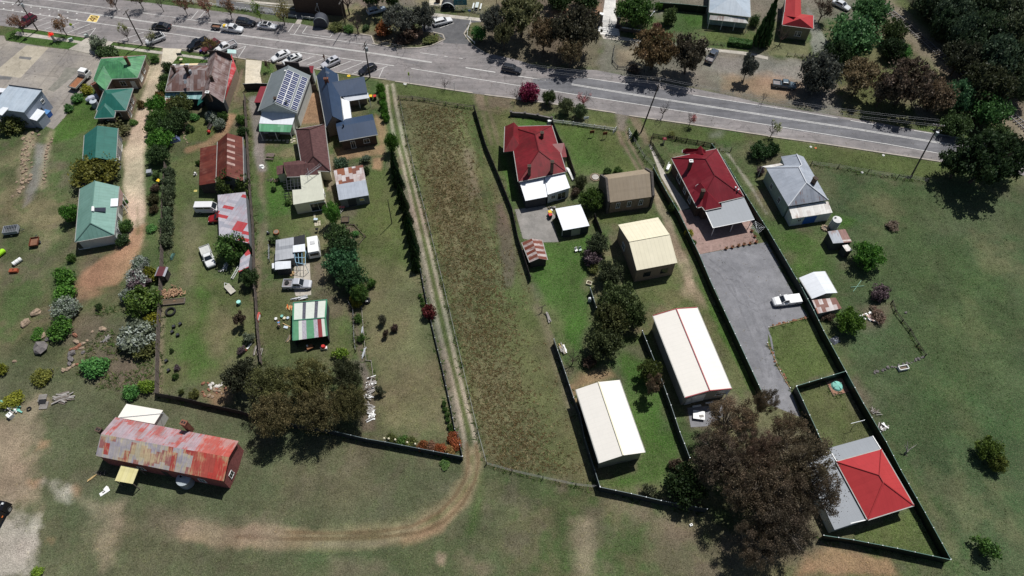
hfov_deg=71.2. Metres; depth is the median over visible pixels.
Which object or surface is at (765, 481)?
gum tree
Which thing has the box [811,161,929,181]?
wire fence
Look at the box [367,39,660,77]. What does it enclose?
power line
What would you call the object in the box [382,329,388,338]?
shrub
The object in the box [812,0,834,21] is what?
street tree
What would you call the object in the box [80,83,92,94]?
shrub
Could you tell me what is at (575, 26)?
gum tree
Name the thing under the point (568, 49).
gum tree
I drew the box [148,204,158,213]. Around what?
shrub
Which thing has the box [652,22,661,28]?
shrub
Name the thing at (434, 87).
kerb
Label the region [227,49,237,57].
shop awning sign
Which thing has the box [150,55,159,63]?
round bush
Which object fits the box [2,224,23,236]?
cage trailer
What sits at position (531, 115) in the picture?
brick wall
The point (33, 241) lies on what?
box trailer
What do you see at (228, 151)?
rusty barn
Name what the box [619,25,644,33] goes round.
memorial wall
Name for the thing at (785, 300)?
pickup
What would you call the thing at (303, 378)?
gum tree
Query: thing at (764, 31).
poplar
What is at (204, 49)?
parked car
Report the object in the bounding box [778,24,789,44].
bare tree
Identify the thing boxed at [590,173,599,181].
well cover
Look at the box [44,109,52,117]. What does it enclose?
storage tub
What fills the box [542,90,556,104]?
leafy tree
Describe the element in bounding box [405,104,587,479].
tussock grass
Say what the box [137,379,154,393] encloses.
shrub
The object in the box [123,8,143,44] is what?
power pole
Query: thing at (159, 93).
shrub
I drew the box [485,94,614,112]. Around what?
kerb
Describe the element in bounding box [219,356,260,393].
gum tree
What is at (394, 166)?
conifer
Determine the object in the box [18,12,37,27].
parked car
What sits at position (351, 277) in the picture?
leafy tree
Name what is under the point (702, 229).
brick patio
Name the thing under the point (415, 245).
conifer
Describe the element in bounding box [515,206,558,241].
gravel yard
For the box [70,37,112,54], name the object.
driveway
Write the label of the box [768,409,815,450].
gum tree
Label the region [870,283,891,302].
shrub
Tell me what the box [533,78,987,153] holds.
road lanes
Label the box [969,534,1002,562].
shrub
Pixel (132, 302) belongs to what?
shrub
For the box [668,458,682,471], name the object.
shrub
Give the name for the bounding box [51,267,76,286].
shrub
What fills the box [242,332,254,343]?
shrub
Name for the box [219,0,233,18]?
street tree
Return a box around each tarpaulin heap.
[170,135,179,143]
[829,336,839,344]
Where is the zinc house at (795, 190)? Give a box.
[758,154,832,225]
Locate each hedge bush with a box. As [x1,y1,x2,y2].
[375,82,385,92]
[378,92,386,100]
[379,99,387,108]
[380,105,388,114]
[382,112,389,121]
[386,433,396,442]
[396,435,407,444]
[404,435,417,446]
[416,440,427,451]
[426,440,435,450]
[434,443,446,454]
[445,445,454,457]
[447,431,459,442]
[449,439,461,450]
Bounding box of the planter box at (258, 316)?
[255,312,260,322]
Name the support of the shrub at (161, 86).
on the ground at (108, 270)
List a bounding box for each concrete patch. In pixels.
[0,76,11,79]
[19,56,31,59]
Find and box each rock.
[67,350,75,355]
[67,356,74,361]
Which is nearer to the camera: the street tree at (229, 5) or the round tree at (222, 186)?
the round tree at (222, 186)
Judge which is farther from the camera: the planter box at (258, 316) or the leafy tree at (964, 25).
the leafy tree at (964, 25)
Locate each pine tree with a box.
[938,143,981,178]
[954,127,1023,184]
[1001,133,1023,168]
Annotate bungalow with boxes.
[75,180,128,249]
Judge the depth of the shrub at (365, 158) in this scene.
148.82 m
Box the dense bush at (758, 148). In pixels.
[748,140,771,159]
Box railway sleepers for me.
[882,4,1023,130]
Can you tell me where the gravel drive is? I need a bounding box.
[700,242,806,416]
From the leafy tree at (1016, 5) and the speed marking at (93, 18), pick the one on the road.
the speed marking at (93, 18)
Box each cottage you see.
[91,55,150,97]
[94,88,136,122]
[780,0,813,40]
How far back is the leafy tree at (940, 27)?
167.43 m
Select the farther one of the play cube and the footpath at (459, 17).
the play cube
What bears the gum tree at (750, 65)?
on the ground at (108, 270)
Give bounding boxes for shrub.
[0,114,28,135]
[0,363,8,374]
[0,389,24,409]
[29,367,53,387]
[29,566,44,575]
[30,327,44,340]
[45,315,72,341]
[48,294,82,320]
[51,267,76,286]
[51,282,77,301]
[64,103,73,112]
[65,253,75,261]
[70,93,83,102]
[78,356,109,378]
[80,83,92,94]
[88,34,107,50]
[94,114,130,137]
[94,303,102,310]
[95,44,120,56]
[114,233,129,246]
[116,317,157,353]
[118,219,133,232]
[118,289,132,300]
[120,383,139,401]
[122,284,162,318]
[123,266,152,289]
[129,119,138,125]
[129,255,150,271]
[131,340,159,359]
[135,100,145,107]
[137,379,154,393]
[141,266,156,280]
[142,312,160,326]
[145,224,156,233]
[146,193,158,205]
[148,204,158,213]
[149,183,159,191]
[152,172,159,178]
[154,91,164,98]
[155,80,166,94]
[157,72,168,81]
[158,214,174,227]
[158,223,173,235]
[158,233,173,247]
[159,176,175,186]
[159,184,176,196]
[160,61,172,72]
[160,166,176,177]
[160,194,174,207]
[161,206,173,217]
[173,364,180,370]
[190,112,199,120]
[204,110,216,122]
[213,118,226,129]
[217,111,228,120]
[235,114,246,124]
[236,126,249,136]
[236,345,245,354]
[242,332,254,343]
[269,236,279,244]
[328,22,342,32]
[329,347,349,359]
[333,156,348,169]
[343,24,353,32]
[349,295,362,308]
[350,230,359,235]
[353,313,361,323]
[359,155,370,161]
[361,24,369,30]
[363,166,369,174]
[366,277,376,288]
[374,19,391,35]
[374,385,386,395]
[378,314,385,324]
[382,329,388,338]
[390,323,397,332]
[394,34,411,44]
[399,23,422,40]
[422,34,438,43]
[439,456,449,470]
[518,82,540,102]
[571,186,580,196]
[581,249,601,266]
[582,354,596,368]
[587,263,597,274]
[626,63,641,73]
[642,483,658,497]
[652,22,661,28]
[663,6,677,26]
[668,131,674,137]
[668,202,676,211]
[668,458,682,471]
[684,229,693,236]
[749,14,760,26]
[756,166,764,175]
[768,141,780,156]
[821,312,835,320]
[869,305,885,324]
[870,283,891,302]
[885,220,898,230]
[897,42,912,58]
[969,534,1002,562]
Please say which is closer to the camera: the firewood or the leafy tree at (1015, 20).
the firewood
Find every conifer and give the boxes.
[390,149,398,167]
[391,155,398,171]
[391,160,398,175]
[391,170,395,187]
[395,169,405,189]
[396,184,404,200]
[398,191,409,210]
[402,198,409,213]
[402,208,413,224]
[404,215,411,229]
[406,218,415,234]
[406,225,417,242]
[408,230,419,252]
[410,238,420,255]
[410,244,420,263]
[411,257,422,273]
[631,129,638,140]
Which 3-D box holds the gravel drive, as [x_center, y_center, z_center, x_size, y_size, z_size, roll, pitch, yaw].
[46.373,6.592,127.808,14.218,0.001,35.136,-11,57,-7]
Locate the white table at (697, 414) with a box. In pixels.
[693,410,704,419]
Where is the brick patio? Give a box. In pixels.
[679,209,755,253]
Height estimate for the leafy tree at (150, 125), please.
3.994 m
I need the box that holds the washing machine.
[8,268,18,273]
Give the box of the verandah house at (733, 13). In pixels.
[707,0,750,31]
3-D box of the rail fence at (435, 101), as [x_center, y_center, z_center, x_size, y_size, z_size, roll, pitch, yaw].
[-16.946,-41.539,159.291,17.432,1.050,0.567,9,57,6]
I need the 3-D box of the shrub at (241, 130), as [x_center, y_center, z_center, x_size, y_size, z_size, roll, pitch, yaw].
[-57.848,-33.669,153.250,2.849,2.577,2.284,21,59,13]
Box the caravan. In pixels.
[307,236,320,258]
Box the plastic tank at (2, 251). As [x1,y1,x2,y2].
[0,249,5,256]
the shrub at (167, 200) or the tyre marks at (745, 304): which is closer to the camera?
the tyre marks at (745, 304)
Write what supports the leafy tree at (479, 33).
on the ground at (108, 270)
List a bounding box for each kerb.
[18,27,84,37]
[113,41,162,47]
[180,0,296,18]
[182,48,245,59]
[262,60,385,79]
[372,32,444,48]
[395,81,472,93]
[464,22,484,52]
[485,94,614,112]
[629,115,767,135]
[768,136,939,161]
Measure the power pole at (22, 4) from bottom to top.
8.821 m
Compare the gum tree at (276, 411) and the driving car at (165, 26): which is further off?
the driving car at (165, 26)
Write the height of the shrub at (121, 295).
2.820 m
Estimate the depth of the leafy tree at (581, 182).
144.17 m
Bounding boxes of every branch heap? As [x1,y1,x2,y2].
[101,335,110,342]
[870,407,882,414]
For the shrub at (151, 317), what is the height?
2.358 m
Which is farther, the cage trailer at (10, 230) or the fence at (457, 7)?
the fence at (457, 7)
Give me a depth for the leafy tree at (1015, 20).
160.97 m
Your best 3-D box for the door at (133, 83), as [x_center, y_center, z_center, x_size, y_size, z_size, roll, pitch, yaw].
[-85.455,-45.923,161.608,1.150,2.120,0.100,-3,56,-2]
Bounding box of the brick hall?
[292,0,346,16]
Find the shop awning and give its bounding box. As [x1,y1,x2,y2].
[309,66,315,82]
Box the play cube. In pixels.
[429,0,442,5]
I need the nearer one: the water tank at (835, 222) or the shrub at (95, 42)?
the water tank at (835, 222)
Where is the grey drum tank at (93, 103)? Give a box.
[89,99,97,108]
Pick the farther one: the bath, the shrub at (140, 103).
the shrub at (140, 103)
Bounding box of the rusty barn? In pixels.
[199,133,247,192]
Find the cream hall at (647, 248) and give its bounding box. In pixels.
[617,217,676,281]
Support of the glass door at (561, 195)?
in the red house at (539, 153)
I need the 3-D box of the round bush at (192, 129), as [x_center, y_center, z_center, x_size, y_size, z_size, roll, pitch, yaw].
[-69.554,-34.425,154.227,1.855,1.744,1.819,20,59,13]
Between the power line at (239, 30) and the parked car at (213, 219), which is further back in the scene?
the power line at (239, 30)
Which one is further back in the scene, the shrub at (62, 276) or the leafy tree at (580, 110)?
the leafy tree at (580, 110)
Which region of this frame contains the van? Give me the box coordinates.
[193,201,217,213]
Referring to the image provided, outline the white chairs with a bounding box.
[99,486,109,495]
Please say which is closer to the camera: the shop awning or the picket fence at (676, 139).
the picket fence at (676, 139)
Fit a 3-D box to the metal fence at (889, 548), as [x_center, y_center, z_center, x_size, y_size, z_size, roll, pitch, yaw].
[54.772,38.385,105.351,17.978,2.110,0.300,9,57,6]
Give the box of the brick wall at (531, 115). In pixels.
[510,110,552,120]
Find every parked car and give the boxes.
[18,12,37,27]
[145,31,165,45]
[200,38,220,52]
[208,213,218,223]
[235,16,255,26]
[257,21,277,30]
[270,49,290,61]
[282,53,302,64]
[320,55,340,67]
[358,62,376,75]
[366,6,385,15]
[432,16,452,26]
[831,0,850,10]
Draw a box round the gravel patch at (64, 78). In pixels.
[48,67,78,91]
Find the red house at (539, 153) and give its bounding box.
[503,122,569,208]
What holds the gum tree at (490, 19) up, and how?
on the ground at (108, 270)
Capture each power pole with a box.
[15,0,37,30]
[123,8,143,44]
[363,41,370,76]
[641,81,659,132]
[910,124,944,177]
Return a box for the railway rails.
[885,4,1023,127]
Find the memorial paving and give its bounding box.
[600,0,619,35]
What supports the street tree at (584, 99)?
on the ground at (108, 270)
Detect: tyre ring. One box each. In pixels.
[165,307,175,315]
[363,297,370,303]
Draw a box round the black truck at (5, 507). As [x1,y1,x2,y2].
[0,501,12,523]
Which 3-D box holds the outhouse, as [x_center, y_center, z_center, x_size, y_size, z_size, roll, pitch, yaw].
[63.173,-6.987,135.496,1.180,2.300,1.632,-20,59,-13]
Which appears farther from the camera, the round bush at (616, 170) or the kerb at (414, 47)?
the kerb at (414, 47)
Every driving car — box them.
[151,22,171,30]
[501,62,521,74]
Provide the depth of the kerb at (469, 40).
171.72 m
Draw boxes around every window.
[119,81,127,85]
[228,470,234,478]
[363,138,369,143]
[643,271,650,276]
[660,268,667,273]
[676,174,680,184]
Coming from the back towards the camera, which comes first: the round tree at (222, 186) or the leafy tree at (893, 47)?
the leafy tree at (893, 47)
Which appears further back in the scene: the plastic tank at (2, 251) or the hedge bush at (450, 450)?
the plastic tank at (2, 251)
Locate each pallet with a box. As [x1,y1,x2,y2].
[37,394,47,401]
[39,401,48,409]
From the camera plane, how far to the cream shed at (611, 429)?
112.96 m
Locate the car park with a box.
[423,16,479,43]
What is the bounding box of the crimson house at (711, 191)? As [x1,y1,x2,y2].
[671,146,754,235]
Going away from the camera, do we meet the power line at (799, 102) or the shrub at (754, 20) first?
the power line at (799, 102)
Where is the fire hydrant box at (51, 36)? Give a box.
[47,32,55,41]
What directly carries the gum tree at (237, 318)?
on the ground at (108, 270)
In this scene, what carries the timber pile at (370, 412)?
on the ground at (108, 270)
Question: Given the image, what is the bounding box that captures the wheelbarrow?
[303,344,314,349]
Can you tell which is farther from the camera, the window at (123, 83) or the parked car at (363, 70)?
the parked car at (363, 70)
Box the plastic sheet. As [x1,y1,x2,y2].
[38,399,46,403]
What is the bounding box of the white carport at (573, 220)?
[555,204,588,237]
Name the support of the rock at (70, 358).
on the ground at (108, 270)
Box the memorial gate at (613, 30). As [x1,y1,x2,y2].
[598,12,620,33]
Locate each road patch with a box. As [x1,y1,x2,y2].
[62,12,74,15]
[175,30,208,36]
[319,45,344,51]
[404,60,417,64]
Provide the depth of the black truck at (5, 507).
108.23 m
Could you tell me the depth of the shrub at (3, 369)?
121.84 m
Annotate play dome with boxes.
[441,0,454,9]
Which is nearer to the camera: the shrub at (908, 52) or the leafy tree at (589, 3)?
the shrub at (908, 52)
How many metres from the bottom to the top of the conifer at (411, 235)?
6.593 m
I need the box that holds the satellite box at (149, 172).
[146,169,152,175]
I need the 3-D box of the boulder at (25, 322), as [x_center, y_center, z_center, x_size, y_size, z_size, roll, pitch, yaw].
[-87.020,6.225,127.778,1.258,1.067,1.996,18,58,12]
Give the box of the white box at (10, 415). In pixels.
[5,412,14,419]
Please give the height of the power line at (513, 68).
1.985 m
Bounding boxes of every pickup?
[186,36,207,50]
[199,244,216,267]
[214,39,237,51]
[220,23,243,33]
[282,278,312,290]
[704,48,718,64]
[771,293,802,307]
[772,79,795,89]
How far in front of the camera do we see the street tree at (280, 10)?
171.68 m
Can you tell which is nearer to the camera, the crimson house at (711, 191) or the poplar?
the crimson house at (711, 191)
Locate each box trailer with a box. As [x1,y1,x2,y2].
[28,235,40,246]
[211,23,221,30]
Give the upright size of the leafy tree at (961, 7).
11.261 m
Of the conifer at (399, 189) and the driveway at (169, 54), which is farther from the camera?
the driveway at (169, 54)
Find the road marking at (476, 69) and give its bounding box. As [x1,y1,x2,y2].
[0,0,957,154]
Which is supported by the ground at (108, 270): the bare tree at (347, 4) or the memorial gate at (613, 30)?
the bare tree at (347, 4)
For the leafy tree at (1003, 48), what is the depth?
156.93 m
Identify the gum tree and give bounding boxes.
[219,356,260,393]
[232,310,245,324]
[244,361,291,404]
[248,391,296,438]
[283,356,334,403]
[292,387,342,435]
[325,355,365,389]
[331,384,368,422]
[362,0,386,5]
[382,2,417,32]
[410,1,436,30]
[479,3,506,33]
[493,20,514,50]
[498,0,543,36]
[528,16,560,52]
[548,2,602,50]
[556,38,585,68]
[629,24,679,69]
[646,373,663,394]
[670,32,712,74]
[687,423,759,491]
[703,392,759,447]
[720,451,797,525]
[733,519,781,571]
[735,427,783,472]
[740,52,759,81]
[745,486,821,559]
[752,387,780,415]
[767,425,840,496]
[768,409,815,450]
[788,465,848,527]
[841,55,885,94]
[869,75,898,106]
[878,55,941,104]
[942,39,982,75]
[958,60,1021,103]
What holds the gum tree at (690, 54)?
on the ground at (108, 270)
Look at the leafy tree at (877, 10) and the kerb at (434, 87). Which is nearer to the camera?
the kerb at (434, 87)
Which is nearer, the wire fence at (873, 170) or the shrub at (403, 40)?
the wire fence at (873, 170)
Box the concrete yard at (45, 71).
[0,36,99,128]
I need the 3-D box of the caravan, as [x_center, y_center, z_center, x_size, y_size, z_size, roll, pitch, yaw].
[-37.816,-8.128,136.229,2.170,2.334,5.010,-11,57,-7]
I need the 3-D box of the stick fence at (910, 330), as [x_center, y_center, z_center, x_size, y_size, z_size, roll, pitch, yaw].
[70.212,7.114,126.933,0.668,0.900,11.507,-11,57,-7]
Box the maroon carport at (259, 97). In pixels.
[254,86,265,108]
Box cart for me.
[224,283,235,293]
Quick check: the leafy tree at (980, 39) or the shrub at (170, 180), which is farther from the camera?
the leafy tree at (980, 39)
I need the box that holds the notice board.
[453,0,466,9]
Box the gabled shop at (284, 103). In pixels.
[258,61,313,140]
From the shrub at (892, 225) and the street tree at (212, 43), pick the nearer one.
the shrub at (892, 225)
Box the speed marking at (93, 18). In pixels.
[86,14,99,22]
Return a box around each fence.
[154,162,166,392]
[154,392,291,426]
[243,93,262,365]
[290,423,462,459]
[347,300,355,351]
[361,307,373,382]
[398,96,473,108]
[400,102,486,461]
[420,269,462,455]
[431,3,483,13]
[474,106,530,281]
[486,462,597,487]
[551,120,575,177]
[553,120,615,129]
[553,340,599,489]
[589,287,596,309]
[594,214,601,234]
[599,487,707,512]
[612,45,644,71]
[632,134,654,167]
[641,330,689,460]
[650,135,664,166]
[653,133,714,146]
[653,167,761,402]
[660,2,706,13]
[710,144,950,558]
[792,386,819,445]
[796,371,845,389]
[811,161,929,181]
[819,535,950,562]
[891,300,926,355]
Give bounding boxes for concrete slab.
[0,45,47,77]
[294,263,310,295]
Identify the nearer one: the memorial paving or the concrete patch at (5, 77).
the concrete patch at (5, 77)
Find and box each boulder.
[20,318,30,327]
[30,308,40,316]
[33,341,47,354]
[99,326,106,330]
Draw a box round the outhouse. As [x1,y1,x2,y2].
[838,244,851,257]
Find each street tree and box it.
[5,14,25,31]
[51,14,69,35]
[106,0,117,9]
[117,22,130,40]
[144,28,154,41]
[172,0,193,14]
[196,0,211,16]
[198,35,217,49]
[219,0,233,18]
[250,0,263,20]
[264,59,270,70]
[272,0,289,24]
[575,90,591,103]
[688,112,696,125]
[769,119,781,137]
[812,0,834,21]
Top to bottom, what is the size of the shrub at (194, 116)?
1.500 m
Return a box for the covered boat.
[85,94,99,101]
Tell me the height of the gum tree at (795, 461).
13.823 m
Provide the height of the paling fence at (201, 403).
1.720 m
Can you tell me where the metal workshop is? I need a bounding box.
[0,85,52,128]
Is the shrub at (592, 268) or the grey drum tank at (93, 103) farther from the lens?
the grey drum tank at (93, 103)
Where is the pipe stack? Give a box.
[566,167,574,180]
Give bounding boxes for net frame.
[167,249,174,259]
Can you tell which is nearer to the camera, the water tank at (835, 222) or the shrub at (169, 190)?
the water tank at (835, 222)
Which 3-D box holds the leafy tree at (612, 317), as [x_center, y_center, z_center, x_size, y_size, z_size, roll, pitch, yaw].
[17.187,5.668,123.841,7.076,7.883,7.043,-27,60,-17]
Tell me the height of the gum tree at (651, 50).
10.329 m
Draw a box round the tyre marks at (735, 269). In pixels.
[718,257,778,377]
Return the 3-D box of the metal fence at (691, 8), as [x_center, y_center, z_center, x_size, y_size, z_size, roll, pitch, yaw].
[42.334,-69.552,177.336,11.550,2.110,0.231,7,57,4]
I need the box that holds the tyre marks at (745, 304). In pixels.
[726,283,774,311]
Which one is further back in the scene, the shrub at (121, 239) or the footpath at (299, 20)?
the footpath at (299, 20)
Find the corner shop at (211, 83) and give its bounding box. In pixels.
[165,50,238,112]
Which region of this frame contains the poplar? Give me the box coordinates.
[753,0,777,48]
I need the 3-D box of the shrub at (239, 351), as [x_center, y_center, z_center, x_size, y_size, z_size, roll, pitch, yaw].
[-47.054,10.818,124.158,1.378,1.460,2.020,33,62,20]
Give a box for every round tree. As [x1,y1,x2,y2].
[213,230,251,264]
[214,167,250,193]
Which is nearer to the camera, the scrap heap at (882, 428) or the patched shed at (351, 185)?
the scrap heap at (882, 428)
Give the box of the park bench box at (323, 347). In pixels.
[321,344,327,349]
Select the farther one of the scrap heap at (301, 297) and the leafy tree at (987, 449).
the scrap heap at (301, 297)
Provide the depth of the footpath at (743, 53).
169.43 m
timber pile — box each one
[51,391,74,404]
[253,347,262,355]
[364,375,376,399]
[365,401,375,421]
[558,343,566,353]
[860,311,877,322]
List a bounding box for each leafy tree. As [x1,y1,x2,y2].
[57,203,77,221]
[67,151,120,187]
[142,119,163,135]
[144,94,166,111]
[145,108,167,124]
[145,127,174,148]
[145,143,170,163]
[156,118,180,135]
[163,106,189,129]
[164,92,193,112]
[239,268,259,287]
[320,246,359,277]
[322,199,341,225]
[323,223,352,247]
[329,234,359,254]
[335,262,368,293]
[349,282,368,302]
[384,132,398,151]
[385,0,398,5]
[470,25,487,40]
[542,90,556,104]
[544,0,574,10]
[558,97,574,113]
[573,103,587,117]
[573,174,587,188]
[574,0,601,8]
[578,186,603,210]
[584,232,609,254]
[584,322,625,361]
[591,300,630,336]
[596,280,639,311]
[597,259,623,285]
[614,0,657,29]
[619,300,646,328]
[636,357,663,381]
[663,461,709,509]
[797,49,844,94]
[821,39,853,68]
[824,10,883,56]
[834,306,867,335]
[850,240,887,271]
[851,0,894,27]
[881,17,909,40]
[881,37,908,59]
[913,0,947,20]
[917,76,959,112]
[928,6,959,40]
[930,0,976,29]
[938,109,974,136]
[945,78,978,112]
[946,11,987,43]
[956,28,992,65]
[965,7,1018,41]
[967,89,1016,126]
[968,0,1008,14]
[974,32,1023,74]
[974,435,1005,462]
[981,122,1016,145]
[986,454,1009,473]
[992,0,1023,17]
[998,9,1023,43]
[1002,59,1023,75]
[1008,67,1023,101]
[1011,38,1023,69]
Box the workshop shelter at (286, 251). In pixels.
[272,234,308,274]
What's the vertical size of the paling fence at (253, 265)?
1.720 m
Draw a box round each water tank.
[176,475,194,489]
[828,216,841,229]
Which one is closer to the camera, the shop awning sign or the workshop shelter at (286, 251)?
the workshop shelter at (286, 251)
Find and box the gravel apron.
[688,406,722,426]
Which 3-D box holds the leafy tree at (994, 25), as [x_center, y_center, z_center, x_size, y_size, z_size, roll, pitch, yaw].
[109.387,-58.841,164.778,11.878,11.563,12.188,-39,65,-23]
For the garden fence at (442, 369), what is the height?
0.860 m
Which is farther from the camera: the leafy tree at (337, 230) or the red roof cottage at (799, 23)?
the red roof cottage at (799, 23)
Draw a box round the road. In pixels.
[0,0,1023,174]
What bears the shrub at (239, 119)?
on the ground at (108, 270)
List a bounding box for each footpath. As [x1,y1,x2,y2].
[15,32,85,43]
[114,46,162,53]
[181,54,208,59]
[236,0,288,4]
[295,17,301,23]
[434,13,480,20]
[602,35,640,41]
[705,48,767,59]
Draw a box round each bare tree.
[343,0,354,14]
[345,12,362,33]
[564,346,580,363]
[659,102,668,117]
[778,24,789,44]
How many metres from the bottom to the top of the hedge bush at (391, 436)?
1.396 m
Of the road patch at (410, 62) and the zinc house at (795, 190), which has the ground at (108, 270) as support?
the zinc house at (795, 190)
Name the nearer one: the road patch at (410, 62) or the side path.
the side path
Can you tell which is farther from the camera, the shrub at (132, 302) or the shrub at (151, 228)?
the shrub at (151, 228)
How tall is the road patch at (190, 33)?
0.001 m
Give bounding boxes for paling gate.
[243,83,266,89]
[311,84,317,90]
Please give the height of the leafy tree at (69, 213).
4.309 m
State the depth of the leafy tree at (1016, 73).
156.47 m
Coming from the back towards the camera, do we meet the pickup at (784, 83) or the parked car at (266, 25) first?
the parked car at (266, 25)
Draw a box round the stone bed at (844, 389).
[827,378,848,394]
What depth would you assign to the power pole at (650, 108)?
151.14 m
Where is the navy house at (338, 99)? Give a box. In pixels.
[316,66,377,149]
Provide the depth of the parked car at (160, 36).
170.67 m
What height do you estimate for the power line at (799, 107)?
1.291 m
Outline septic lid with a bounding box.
[831,381,842,390]
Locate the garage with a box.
[82,126,122,169]
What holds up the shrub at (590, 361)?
on the ground at (108, 270)
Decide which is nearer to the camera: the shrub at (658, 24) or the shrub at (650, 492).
the shrub at (650, 492)
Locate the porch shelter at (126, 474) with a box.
[115,465,146,488]
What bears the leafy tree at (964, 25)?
on the ground at (108, 270)
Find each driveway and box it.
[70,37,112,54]
[161,48,181,63]
[245,60,261,83]
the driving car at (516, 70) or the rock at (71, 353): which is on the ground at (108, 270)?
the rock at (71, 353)
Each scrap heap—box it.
[1,400,22,413]
[219,262,227,271]
[290,295,307,299]
[878,422,888,430]
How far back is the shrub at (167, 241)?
136.47 m
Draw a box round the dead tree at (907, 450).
[904,441,916,455]
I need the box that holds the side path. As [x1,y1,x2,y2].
[649,144,688,209]
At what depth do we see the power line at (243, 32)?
160.07 m
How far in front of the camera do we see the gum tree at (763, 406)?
112.50 m
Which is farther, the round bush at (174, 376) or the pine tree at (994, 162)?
the pine tree at (994, 162)
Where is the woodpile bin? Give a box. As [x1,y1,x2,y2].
[820,224,828,231]
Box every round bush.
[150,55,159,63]
[171,373,178,379]
[186,124,194,132]
[188,388,199,399]
[356,333,364,342]
[421,304,436,319]
[603,167,611,174]
[613,166,622,172]
[655,2,663,10]
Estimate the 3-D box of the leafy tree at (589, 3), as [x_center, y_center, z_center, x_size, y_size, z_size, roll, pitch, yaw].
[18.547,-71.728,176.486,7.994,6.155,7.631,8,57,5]
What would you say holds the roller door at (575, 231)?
in the white carport at (573, 220)
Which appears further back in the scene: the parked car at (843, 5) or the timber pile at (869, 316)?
the parked car at (843, 5)
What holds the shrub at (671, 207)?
on the ground at (108, 270)
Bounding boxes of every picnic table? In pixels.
[265,153,274,160]
[472,2,481,9]
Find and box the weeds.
[75,0,945,564]
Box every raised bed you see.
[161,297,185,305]
[341,216,348,222]
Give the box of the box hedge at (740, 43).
[727,37,752,48]
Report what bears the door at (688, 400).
in the machinery shed at (692, 362)
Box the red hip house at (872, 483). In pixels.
[807,436,913,532]
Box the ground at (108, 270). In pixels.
[0,0,1023,575]
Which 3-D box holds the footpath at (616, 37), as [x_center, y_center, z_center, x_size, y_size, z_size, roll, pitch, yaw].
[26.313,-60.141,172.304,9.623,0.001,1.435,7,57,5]
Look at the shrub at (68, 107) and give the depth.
157.76 m
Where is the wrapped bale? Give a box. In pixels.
[11,257,22,265]
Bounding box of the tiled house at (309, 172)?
[276,124,331,213]
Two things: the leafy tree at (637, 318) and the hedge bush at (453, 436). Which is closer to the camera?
the hedge bush at (453, 436)
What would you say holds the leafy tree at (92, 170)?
on the ground at (108, 270)
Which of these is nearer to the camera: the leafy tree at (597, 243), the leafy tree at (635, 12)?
the leafy tree at (597, 243)
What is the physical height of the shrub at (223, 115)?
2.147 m
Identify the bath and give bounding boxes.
[897,364,909,371]
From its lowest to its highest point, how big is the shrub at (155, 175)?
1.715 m
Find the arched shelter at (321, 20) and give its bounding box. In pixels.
[313,12,328,27]
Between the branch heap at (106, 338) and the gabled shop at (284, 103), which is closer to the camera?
the branch heap at (106, 338)
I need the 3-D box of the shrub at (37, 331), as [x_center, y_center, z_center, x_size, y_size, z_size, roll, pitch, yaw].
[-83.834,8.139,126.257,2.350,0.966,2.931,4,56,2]
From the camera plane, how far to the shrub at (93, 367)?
121.55 m
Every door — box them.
[118,138,122,151]
[130,81,138,88]
[309,201,326,211]
[348,199,356,206]
[350,141,356,148]
[557,191,565,199]
[571,228,580,235]
[684,398,692,404]
[690,394,705,402]
[802,216,816,223]
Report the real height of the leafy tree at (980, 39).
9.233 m
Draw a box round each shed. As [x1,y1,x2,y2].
[94,404,243,487]
[218,192,251,252]
[239,249,252,273]
[292,299,329,345]
[334,165,369,206]
[521,239,547,267]
[575,380,645,467]
[652,307,731,404]
[799,271,837,302]
[811,297,841,317]
[824,229,851,249]
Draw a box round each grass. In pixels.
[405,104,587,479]
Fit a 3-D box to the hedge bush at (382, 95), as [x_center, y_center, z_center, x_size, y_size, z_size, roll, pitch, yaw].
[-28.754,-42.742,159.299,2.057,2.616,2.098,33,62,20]
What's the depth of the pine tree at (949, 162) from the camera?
142.47 m
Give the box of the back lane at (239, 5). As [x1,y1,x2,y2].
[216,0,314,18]
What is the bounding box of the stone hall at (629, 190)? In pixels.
[598,168,654,213]
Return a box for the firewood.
[156,284,185,300]
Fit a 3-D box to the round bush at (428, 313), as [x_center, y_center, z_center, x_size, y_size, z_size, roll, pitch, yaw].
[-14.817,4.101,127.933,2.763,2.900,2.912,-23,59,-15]
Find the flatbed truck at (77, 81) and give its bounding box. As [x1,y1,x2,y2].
[67,67,91,89]
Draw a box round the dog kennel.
[154,266,170,281]
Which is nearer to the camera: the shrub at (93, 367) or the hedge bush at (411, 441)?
the hedge bush at (411, 441)
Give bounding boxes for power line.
[126,13,358,44]
[129,9,364,40]
[129,12,352,42]
[132,8,358,38]
[366,45,655,83]
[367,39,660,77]
[369,44,650,81]
[370,41,653,78]
[660,82,938,124]
[662,79,932,120]
[662,84,931,125]
[665,78,938,119]
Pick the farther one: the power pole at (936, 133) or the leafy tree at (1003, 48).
the leafy tree at (1003, 48)
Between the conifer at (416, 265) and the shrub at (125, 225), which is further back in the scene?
the shrub at (125, 225)
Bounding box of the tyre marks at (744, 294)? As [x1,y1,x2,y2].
[726,277,770,304]
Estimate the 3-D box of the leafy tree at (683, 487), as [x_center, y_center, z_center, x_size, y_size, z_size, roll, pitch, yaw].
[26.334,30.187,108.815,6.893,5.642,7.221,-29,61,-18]
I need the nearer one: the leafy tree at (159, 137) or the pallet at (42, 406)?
the pallet at (42, 406)

